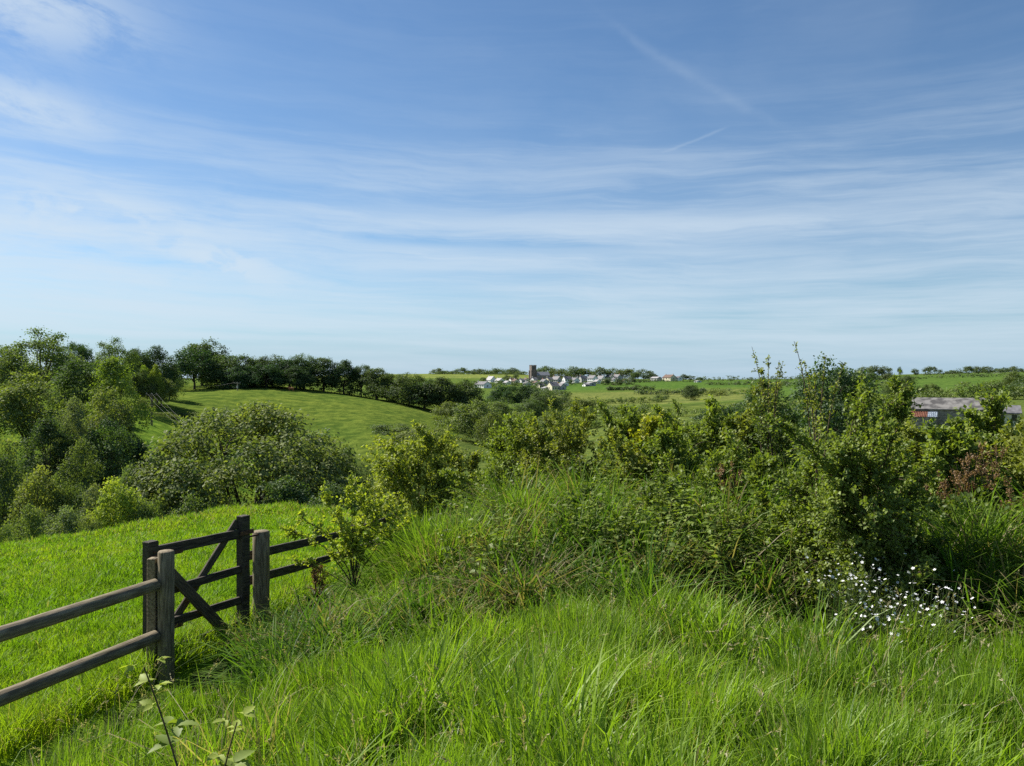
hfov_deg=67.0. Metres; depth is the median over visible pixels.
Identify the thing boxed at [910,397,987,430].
barn
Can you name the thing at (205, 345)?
tree
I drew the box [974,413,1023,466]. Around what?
shrub
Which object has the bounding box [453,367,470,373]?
tree
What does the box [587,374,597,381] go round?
house
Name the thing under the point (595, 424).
tree
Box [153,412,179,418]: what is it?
scrub bush
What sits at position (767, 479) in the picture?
nettle clump
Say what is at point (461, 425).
hedge
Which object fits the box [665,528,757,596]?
nettle clump
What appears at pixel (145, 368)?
tree
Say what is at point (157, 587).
rail fence
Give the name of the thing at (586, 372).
tree
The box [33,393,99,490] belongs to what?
tree
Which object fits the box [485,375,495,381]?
house
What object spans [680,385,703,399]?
tree
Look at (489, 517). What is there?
nettle clump
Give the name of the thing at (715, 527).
nettle clump
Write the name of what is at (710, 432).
shrub
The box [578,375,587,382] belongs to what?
house
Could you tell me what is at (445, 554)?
nettle clump
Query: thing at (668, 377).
house
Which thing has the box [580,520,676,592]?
nettle clump
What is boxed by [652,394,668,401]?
tree
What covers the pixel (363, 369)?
tree
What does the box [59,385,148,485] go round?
tree
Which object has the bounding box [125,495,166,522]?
bush
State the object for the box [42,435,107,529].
tree
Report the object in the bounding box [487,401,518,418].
tree
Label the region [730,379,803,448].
tree
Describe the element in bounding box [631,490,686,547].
nettle clump
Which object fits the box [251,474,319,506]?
shrub
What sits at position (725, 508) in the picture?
nettle clump
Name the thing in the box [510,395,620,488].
shrub
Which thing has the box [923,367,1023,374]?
hedge
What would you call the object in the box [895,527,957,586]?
shrub
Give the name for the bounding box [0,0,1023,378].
sky
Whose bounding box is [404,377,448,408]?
tree
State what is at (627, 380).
tree
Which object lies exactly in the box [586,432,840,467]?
hedge
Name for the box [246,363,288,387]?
bush
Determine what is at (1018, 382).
tree
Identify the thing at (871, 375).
tree
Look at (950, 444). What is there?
shrub
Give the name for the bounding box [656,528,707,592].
nettle clump
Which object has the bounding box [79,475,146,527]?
tree
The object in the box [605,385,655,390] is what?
hedge
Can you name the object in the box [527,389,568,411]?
tree
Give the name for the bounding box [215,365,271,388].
bush
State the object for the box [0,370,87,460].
tree
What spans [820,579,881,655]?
white wildflower
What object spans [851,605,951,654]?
white wildflower
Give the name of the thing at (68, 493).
tree
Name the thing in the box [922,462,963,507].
dock plant
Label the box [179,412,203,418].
scrub bush
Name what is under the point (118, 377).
tree
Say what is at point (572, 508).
nettle clump
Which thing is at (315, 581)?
dock plant
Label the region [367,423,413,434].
scrub bush
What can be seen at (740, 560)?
nettle clump
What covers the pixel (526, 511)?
nettle clump
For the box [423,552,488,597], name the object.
nettle clump
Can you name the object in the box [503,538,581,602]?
nettle clump
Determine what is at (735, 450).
shrub
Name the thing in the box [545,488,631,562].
nettle clump
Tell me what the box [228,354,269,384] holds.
tree
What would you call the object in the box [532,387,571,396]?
hedge
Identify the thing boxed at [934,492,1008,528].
nettle clump
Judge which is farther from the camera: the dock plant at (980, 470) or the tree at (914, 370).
the tree at (914, 370)
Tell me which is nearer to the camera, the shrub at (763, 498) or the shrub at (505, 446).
the shrub at (763, 498)
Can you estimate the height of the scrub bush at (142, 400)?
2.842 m
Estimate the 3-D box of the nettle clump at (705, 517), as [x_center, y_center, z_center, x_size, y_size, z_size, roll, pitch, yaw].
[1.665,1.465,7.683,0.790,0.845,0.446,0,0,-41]
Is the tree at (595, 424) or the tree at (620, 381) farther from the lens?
the tree at (620, 381)
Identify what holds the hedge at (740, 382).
on the ground at (350, 419)
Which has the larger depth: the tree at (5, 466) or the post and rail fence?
the tree at (5, 466)
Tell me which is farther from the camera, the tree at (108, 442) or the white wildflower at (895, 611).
the tree at (108, 442)
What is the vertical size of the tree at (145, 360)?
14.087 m
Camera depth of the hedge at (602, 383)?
691.05 m
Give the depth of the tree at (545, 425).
198.38 m
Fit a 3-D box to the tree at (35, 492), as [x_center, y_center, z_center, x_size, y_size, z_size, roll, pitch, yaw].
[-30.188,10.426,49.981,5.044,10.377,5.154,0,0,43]
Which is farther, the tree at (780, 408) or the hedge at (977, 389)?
the hedge at (977, 389)
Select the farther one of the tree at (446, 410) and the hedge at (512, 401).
the hedge at (512, 401)
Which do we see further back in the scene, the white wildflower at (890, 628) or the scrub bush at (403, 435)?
the scrub bush at (403, 435)
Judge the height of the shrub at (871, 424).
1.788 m
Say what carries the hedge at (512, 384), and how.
on the ground at (350, 419)
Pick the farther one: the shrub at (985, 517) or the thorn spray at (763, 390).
the thorn spray at (763, 390)
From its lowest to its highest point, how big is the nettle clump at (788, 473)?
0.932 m
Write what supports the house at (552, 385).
on the ground at (350, 419)
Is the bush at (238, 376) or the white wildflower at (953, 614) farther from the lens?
the bush at (238, 376)
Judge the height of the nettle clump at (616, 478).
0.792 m
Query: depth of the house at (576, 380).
760.34 m
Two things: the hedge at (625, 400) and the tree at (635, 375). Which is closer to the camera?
the hedge at (625, 400)
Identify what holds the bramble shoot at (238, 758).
on the ground at (350, 419)
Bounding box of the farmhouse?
[991,395,1021,427]
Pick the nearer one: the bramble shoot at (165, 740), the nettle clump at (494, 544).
the bramble shoot at (165, 740)
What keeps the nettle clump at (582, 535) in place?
on the ground at (350, 419)
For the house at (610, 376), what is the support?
on the ground at (350, 419)
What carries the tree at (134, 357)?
on the ground at (350, 419)
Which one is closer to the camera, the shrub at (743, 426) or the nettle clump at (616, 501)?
the nettle clump at (616, 501)
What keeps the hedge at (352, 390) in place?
on the ground at (350, 419)
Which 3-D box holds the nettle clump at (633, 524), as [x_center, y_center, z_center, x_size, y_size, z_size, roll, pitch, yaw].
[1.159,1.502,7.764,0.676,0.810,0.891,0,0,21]
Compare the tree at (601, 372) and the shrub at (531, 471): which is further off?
the tree at (601, 372)
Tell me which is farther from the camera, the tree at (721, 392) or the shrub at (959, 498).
the tree at (721, 392)
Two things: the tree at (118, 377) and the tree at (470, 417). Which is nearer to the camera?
the tree at (118, 377)
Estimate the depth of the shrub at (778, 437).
10.42 m
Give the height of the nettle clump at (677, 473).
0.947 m
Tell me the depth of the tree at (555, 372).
906.78 m
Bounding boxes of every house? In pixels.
[473,380,491,387]
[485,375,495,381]
[539,378,548,383]
[546,381,559,389]
[552,375,561,381]
[557,382,566,389]
[562,375,571,381]
[572,377,579,382]
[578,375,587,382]
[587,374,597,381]
[605,374,613,378]
[613,373,621,378]
[650,377,661,380]
[662,374,675,380]
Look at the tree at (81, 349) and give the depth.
141.43 m
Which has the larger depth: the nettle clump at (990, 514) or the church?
the church
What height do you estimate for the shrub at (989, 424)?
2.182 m
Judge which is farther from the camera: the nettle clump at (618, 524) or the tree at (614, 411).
the tree at (614, 411)
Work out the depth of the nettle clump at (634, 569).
6.85 m
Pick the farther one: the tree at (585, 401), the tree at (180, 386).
the tree at (585, 401)
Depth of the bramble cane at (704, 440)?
10.50 m
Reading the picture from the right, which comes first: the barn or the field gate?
the barn
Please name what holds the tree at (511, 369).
on the ground at (350, 419)
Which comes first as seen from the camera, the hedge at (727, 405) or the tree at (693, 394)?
the hedge at (727, 405)
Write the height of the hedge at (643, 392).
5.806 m
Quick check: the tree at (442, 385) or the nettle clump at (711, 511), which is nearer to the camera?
the nettle clump at (711, 511)
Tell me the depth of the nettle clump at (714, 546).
7.19 m
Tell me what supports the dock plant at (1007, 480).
on the ground at (350, 419)
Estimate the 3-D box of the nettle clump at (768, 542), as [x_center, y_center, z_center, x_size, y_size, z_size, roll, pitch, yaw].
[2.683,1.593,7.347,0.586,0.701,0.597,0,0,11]
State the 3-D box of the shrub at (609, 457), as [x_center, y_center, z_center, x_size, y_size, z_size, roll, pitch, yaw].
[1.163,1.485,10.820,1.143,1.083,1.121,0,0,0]
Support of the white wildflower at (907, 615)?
on the ground at (350, 419)
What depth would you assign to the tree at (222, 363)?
257.38 m
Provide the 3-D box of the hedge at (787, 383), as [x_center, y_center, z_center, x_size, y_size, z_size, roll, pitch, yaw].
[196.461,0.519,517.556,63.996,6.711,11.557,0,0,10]
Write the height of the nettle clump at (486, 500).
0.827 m
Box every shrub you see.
[345,419,480,539]
[353,433,417,521]
[430,431,488,504]
[438,408,562,514]
[482,463,555,507]
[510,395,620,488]
[549,480,606,527]
[562,450,616,492]
[576,424,692,491]
[592,396,647,468]
[622,409,698,482]
[623,424,707,479]
[627,449,747,506]
[636,473,697,525]
[651,394,756,470]
[689,429,781,503]
[701,505,781,573]
[716,381,797,476]
[739,470,819,561]
[742,376,804,486]
[860,409,918,472]
[879,420,1011,481]
[880,472,1021,542]
[894,412,1023,506]
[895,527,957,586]
[931,500,1023,539]
[945,383,1021,470]
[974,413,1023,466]
[976,427,1023,509]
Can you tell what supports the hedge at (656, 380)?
on the ground at (350, 419)
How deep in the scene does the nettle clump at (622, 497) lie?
9.04 m
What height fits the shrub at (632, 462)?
1.595 m
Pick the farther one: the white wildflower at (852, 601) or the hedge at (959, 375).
the hedge at (959, 375)
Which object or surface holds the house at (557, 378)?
on the ground at (350, 419)
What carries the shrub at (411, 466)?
on the ground at (350, 419)
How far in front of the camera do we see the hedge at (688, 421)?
180.55 m
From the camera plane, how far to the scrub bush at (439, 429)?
196.36 m
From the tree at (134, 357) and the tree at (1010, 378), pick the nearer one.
the tree at (134, 357)
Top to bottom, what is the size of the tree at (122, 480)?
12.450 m
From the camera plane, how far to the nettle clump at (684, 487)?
9.01 m
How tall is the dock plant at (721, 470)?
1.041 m
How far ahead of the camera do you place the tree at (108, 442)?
85.26 m
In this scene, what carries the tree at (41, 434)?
on the ground at (350, 419)
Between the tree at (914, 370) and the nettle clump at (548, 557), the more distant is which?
the tree at (914, 370)
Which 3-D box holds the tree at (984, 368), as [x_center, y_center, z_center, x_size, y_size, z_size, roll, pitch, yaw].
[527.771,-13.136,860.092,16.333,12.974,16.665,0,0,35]
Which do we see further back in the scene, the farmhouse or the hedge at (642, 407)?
the hedge at (642, 407)
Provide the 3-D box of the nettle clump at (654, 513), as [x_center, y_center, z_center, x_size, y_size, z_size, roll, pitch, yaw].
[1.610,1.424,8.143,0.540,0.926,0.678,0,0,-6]
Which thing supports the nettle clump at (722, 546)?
on the ground at (350, 419)
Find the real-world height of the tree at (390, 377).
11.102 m
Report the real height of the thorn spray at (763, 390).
2.351 m
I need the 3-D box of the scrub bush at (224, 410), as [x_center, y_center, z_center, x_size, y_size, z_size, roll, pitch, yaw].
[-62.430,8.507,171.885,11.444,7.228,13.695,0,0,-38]
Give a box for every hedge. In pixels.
[225,375,469,410]
[429,370,528,374]
[439,416,562,437]
[465,397,516,407]
[470,380,546,387]
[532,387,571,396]
[563,401,655,416]
[568,380,633,384]
[586,395,662,403]
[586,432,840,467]
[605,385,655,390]
[615,419,777,432]
[634,387,732,394]
[635,379,700,382]
[647,399,802,416]
[689,402,744,422]
[694,375,830,380]
[705,380,805,384]
[759,382,834,386]
[834,393,929,405]
[852,377,901,387]
[865,373,1009,380]
[913,378,1023,398]
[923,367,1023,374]
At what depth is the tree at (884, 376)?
560.46 m
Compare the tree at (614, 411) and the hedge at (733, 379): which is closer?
the tree at (614, 411)
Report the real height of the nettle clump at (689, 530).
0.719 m
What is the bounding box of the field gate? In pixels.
[142,515,257,658]
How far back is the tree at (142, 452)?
91.17 m
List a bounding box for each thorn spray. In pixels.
[751,348,785,474]
[792,342,845,526]
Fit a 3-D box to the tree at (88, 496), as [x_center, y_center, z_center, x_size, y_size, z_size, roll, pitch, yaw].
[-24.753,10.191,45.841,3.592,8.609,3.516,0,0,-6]
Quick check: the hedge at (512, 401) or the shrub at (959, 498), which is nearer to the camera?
the shrub at (959, 498)
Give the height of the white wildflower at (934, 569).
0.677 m
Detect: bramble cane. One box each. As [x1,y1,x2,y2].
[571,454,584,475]
[607,446,635,482]
[683,439,724,460]
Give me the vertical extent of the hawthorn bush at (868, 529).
2.384 m
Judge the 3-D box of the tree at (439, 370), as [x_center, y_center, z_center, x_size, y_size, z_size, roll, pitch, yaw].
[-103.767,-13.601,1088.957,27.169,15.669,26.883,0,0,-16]
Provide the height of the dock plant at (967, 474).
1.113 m
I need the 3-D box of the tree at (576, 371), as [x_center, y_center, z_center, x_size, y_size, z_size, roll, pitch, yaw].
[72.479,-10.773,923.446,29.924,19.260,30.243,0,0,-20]
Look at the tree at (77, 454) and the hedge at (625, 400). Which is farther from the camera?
the hedge at (625, 400)
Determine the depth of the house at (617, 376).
896.47 m
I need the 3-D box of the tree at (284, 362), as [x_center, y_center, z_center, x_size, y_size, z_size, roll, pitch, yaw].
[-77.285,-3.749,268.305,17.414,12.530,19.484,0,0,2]
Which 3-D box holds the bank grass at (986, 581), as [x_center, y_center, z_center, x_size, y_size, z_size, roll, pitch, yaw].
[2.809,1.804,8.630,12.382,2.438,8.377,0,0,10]
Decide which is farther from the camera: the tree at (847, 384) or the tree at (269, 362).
the tree at (269, 362)
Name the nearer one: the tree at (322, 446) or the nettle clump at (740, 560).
the nettle clump at (740, 560)
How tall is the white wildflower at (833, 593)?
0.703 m
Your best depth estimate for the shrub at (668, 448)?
10.28 m
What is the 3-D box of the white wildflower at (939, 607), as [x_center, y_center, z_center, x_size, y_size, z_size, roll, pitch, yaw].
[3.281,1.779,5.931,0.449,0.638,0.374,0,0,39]
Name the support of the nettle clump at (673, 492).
on the ground at (350, 419)
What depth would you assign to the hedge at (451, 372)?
1069.09 m
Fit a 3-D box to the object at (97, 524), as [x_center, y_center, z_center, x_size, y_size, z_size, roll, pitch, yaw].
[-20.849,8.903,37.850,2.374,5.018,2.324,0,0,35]
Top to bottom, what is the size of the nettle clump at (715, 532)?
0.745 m
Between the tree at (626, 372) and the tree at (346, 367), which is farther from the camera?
the tree at (626, 372)
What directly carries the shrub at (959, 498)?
on the ground at (350, 419)
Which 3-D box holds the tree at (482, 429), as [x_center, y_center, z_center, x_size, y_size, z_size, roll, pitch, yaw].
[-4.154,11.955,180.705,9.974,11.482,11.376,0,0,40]
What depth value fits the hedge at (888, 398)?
231.07 m
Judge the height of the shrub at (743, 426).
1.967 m
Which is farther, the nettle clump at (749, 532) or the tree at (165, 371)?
the tree at (165, 371)
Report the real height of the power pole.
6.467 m
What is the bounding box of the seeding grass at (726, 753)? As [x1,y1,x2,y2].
[14,487,1023,765]
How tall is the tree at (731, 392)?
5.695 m
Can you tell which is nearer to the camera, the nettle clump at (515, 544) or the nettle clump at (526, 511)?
the nettle clump at (515, 544)
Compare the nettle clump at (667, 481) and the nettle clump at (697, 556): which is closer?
the nettle clump at (697, 556)
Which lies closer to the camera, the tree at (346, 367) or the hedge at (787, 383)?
the tree at (346, 367)
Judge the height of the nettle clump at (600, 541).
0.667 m
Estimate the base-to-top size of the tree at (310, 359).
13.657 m
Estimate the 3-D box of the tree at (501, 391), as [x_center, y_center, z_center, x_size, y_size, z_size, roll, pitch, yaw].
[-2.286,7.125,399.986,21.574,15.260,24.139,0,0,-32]
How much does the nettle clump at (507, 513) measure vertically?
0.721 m
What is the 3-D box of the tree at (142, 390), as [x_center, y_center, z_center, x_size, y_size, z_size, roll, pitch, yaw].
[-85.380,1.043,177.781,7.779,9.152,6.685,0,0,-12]
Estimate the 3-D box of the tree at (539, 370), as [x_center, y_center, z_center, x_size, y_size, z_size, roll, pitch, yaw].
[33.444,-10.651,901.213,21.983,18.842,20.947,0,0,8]
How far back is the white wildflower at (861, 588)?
6.46 m
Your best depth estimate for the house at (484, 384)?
631.38 m
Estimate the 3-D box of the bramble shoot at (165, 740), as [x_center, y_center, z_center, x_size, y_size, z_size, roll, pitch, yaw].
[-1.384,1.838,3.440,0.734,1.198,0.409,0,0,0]
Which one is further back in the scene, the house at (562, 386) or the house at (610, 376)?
the house at (610, 376)
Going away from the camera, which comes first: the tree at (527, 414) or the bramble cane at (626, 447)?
the bramble cane at (626, 447)
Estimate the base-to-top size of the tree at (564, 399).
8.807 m
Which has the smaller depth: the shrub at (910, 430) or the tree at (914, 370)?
the shrub at (910, 430)
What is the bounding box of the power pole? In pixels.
[146,393,156,425]
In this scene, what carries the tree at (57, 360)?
on the ground at (350, 419)
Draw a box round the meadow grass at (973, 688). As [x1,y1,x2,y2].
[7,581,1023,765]
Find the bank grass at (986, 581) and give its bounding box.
[132,439,1023,722]
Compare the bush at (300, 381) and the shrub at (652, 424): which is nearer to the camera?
the shrub at (652, 424)
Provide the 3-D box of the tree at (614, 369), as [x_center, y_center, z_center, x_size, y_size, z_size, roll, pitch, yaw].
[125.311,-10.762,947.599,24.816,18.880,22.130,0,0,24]
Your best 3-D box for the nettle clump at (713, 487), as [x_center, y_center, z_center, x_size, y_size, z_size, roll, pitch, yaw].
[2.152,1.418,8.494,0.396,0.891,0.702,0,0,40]
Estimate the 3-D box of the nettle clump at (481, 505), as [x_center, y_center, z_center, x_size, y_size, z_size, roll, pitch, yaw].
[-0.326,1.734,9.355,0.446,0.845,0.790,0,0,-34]
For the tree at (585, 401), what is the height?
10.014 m
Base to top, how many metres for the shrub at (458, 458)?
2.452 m
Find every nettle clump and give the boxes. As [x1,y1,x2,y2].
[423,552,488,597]
[428,503,472,573]
[457,490,492,521]
[465,482,512,521]
[467,492,511,527]
[468,515,508,599]
[472,517,553,569]
[478,497,529,540]
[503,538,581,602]
[508,485,567,531]
[533,478,632,553]
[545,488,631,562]
[567,477,622,530]
[569,505,611,566]
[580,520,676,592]
[583,534,689,607]
[587,497,657,554]
[589,475,620,503]
[589,496,652,559]
[591,457,640,491]
[593,468,646,497]
[594,526,653,574]
[596,481,686,537]
[597,491,638,562]
[603,487,653,513]
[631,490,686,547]
[633,493,680,534]
[636,473,698,540]
[644,508,718,570]
[646,489,715,550]
[647,458,691,494]
[647,513,737,591]
[649,462,689,507]
[649,476,695,526]
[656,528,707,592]
[657,480,721,536]
[665,525,740,595]
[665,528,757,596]
[669,476,706,503]
[669,510,714,561]
[675,498,732,538]
[687,472,734,518]
[696,512,751,566]
[699,504,733,553]
[700,527,758,582]
[702,486,752,535]
[711,534,780,591]
[713,474,786,509]
[715,484,795,541]
[727,498,791,565]
[738,470,783,513]
[761,514,823,581]
[774,457,805,494]
[784,496,819,559]
[922,514,1000,576]
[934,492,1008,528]
[970,496,1023,539]
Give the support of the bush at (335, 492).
on the ground at (350, 419)
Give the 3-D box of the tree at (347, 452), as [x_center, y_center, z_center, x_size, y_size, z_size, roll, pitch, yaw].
[-12.217,10.931,59.979,6.736,12.839,6.136,0,0,-18]
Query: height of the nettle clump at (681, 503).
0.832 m
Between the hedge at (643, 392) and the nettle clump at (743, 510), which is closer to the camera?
the nettle clump at (743, 510)
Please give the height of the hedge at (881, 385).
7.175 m
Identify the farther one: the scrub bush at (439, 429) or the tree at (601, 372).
the tree at (601, 372)
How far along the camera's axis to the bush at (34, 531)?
39.89 m
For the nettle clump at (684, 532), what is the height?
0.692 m
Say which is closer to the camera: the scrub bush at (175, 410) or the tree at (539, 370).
the scrub bush at (175, 410)
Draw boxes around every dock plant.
[302,562,338,610]
[715,455,745,509]
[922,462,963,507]
[948,452,985,500]
[970,441,1007,509]
[988,472,1023,509]
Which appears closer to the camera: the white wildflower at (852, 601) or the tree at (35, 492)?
the white wildflower at (852, 601)
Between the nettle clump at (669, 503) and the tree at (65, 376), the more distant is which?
the tree at (65, 376)
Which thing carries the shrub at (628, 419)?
on the ground at (350, 419)
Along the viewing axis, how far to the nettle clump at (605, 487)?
9.41 m
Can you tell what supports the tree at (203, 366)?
on the ground at (350, 419)
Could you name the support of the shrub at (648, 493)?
on the ground at (350, 419)
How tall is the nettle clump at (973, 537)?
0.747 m
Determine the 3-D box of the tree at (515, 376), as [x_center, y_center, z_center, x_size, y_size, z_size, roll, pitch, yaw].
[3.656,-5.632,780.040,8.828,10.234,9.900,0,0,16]
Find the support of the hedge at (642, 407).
on the ground at (350, 419)
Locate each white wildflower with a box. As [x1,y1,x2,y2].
[806,554,883,639]
[806,563,873,644]
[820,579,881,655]
[835,552,894,625]
[841,560,899,649]
[848,553,913,634]
[849,584,926,640]
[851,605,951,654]
[868,587,939,645]
[869,568,966,641]
[876,599,965,656]
[883,557,959,614]
[904,567,970,643]
[914,586,990,649]
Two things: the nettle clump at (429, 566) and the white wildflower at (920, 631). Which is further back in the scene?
the nettle clump at (429, 566)
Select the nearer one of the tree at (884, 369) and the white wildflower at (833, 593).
the white wildflower at (833, 593)
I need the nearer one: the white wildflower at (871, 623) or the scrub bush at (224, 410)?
the white wildflower at (871, 623)
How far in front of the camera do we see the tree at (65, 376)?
110.39 m
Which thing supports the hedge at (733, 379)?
on the ground at (350, 419)
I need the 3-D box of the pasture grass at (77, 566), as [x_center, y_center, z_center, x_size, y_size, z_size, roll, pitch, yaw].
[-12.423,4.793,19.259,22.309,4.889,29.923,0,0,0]
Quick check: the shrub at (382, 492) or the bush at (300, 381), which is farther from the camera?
the bush at (300, 381)
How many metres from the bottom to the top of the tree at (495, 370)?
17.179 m
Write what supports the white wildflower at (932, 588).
on the ground at (350, 419)
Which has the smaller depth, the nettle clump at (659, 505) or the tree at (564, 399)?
the nettle clump at (659, 505)
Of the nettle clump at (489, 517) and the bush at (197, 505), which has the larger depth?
the bush at (197, 505)
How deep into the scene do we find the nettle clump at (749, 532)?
7.50 m
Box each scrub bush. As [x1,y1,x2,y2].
[130,398,159,408]
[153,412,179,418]
[168,409,190,415]
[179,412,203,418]
[214,405,244,434]
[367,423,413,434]
[384,429,442,449]
[408,422,448,435]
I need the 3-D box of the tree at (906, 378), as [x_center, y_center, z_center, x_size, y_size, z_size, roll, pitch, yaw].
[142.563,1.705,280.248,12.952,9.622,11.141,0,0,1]
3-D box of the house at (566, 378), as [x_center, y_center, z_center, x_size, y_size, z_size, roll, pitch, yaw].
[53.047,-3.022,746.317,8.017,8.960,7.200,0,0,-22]
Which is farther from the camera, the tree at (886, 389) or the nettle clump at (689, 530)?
the tree at (886, 389)
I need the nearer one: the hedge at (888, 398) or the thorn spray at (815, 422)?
the thorn spray at (815, 422)
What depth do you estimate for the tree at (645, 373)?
927.76 m
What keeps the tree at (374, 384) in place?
on the ground at (350, 419)
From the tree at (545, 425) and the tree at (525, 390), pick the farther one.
the tree at (525, 390)
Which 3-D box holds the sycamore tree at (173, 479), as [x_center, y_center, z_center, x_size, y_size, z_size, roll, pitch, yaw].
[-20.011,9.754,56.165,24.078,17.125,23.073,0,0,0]
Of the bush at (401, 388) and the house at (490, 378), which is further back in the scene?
the house at (490, 378)
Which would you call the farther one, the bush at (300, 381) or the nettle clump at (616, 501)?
the bush at (300, 381)
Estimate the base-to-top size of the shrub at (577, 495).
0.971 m
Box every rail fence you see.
[0,549,174,706]
[250,507,425,628]
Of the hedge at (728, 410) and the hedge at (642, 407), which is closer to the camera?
the hedge at (728, 410)
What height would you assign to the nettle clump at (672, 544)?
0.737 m
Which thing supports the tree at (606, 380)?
on the ground at (350, 419)
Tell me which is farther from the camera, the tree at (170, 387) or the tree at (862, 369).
the tree at (862, 369)
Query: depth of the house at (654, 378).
817.08 m
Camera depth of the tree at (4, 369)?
124.87 m
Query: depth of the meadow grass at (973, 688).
4.37 m
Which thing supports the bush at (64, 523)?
on the ground at (350, 419)
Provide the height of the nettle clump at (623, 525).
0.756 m
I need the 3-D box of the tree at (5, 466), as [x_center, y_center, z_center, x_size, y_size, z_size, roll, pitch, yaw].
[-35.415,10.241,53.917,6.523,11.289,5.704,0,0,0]
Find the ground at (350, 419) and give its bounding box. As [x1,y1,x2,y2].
[0,371,1023,765]
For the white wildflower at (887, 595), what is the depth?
6.28 m
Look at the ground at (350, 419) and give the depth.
208.92 m
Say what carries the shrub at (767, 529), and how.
on the ground at (350, 419)
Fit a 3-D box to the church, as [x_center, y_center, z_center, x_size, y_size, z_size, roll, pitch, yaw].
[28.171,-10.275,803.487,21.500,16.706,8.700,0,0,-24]
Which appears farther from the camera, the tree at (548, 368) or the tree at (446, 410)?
the tree at (548, 368)
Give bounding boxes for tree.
[0,325,88,403]
[0,354,35,399]
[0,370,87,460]
[0,435,48,523]
[0,452,38,541]
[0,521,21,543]
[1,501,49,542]
[3,464,74,541]
[11,414,87,516]
[32,356,113,419]
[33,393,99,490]
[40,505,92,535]
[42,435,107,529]
[51,477,92,532]
[56,340,96,396]
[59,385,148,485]
[68,417,142,504]
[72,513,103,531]
[73,483,119,528]
[76,354,155,439]
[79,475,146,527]
[89,337,142,397]
[102,433,152,488]
[109,399,377,522]
[109,461,138,524]
[123,346,153,393]
[123,369,159,398]
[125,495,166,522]
[136,344,180,402]
[137,364,150,403]
[145,377,179,406]
[149,364,165,405]
[160,365,186,399]
[161,346,219,388]
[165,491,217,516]
[176,336,232,385]
[198,353,257,387]
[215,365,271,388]
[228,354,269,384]
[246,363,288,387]
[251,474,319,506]
[256,354,293,386]
[267,354,315,386]
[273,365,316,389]
[281,353,322,387]
[292,428,358,483]
[305,356,345,391]
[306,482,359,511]
[322,359,362,393]
[332,442,375,509]
[349,364,371,396]
[358,367,394,398]
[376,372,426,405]
[379,373,404,397]
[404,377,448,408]
[408,376,469,407]
[430,368,445,373]
[430,401,465,422]
[432,378,489,411]
[433,398,505,441]
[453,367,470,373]
[472,369,488,373]
[472,410,507,445]
[485,383,522,402]
[487,367,504,373]
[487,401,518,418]
[495,411,550,439]
[506,367,518,373]
[511,373,519,378]
[512,398,549,422]
[513,384,541,402]
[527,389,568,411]
[537,365,555,376]
[537,367,549,372]
[537,409,571,444]
[549,369,566,377]
[553,394,575,408]
[561,411,604,428]
[562,396,600,414]
[563,366,582,377]
[580,368,593,375]
[587,366,610,376]
[596,409,640,421]
[600,377,611,383]
[605,367,623,374]
[610,378,622,385]
[612,368,634,378]
[622,377,636,383]
[630,372,646,378]
[634,368,652,379]
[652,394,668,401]
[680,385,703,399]
[704,390,726,394]
[727,389,745,394]
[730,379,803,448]
[781,351,899,454]
[856,367,874,374]
[865,371,881,379]
[866,365,885,376]
[877,365,892,376]
[877,382,893,395]
[880,373,895,380]
[888,375,921,392]
[910,368,918,374]
[919,383,944,394]
[979,366,993,372]
[996,370,1022,389]
[1006,376,1023,395]
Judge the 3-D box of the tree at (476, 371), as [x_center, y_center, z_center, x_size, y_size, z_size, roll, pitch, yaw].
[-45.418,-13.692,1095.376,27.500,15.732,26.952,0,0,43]
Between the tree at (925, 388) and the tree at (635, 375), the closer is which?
the tree at (925, 388)
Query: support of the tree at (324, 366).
on the ground at (350, 419)
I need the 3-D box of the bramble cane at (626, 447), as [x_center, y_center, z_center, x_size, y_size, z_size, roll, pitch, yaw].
[1.481,1.338,10.323,0.182,0.962,1.119,0,0,40]
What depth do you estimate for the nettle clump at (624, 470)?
10.08 m
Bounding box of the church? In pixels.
[529,365,549,379]
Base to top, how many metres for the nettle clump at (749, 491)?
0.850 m
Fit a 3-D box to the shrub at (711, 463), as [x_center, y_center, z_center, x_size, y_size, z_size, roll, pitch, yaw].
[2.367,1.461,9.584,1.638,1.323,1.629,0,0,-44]
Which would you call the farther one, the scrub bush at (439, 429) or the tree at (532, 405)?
the tree at (532, 405)
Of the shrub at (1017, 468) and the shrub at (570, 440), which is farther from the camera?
the shrub at (570, 440)
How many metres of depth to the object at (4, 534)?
35.86 m
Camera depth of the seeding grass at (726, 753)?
5.11 m
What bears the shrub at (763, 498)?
on the ground at (350, 419)
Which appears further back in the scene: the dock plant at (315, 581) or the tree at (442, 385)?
the tree at (442, 385)
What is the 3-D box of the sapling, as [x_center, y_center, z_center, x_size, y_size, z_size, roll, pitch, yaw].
[-1.995,1.979,9.345,1.686,1.854,0.698,0,0,0]
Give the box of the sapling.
[279,471,415,593]
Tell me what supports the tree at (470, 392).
on the ground at (350, 419)
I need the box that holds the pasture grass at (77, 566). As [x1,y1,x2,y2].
[0,499,433,762]
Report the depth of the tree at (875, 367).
647.71 m
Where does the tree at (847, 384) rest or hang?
on the ground at (350, 419)
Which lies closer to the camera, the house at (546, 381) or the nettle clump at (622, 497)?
the nettle clump at (622, 497)
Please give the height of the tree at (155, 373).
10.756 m
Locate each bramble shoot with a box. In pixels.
[119,656,233,765]
[206,706,255,765]
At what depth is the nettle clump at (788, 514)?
7.57 m
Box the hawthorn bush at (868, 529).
[751,369,949,625]
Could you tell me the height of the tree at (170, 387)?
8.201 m

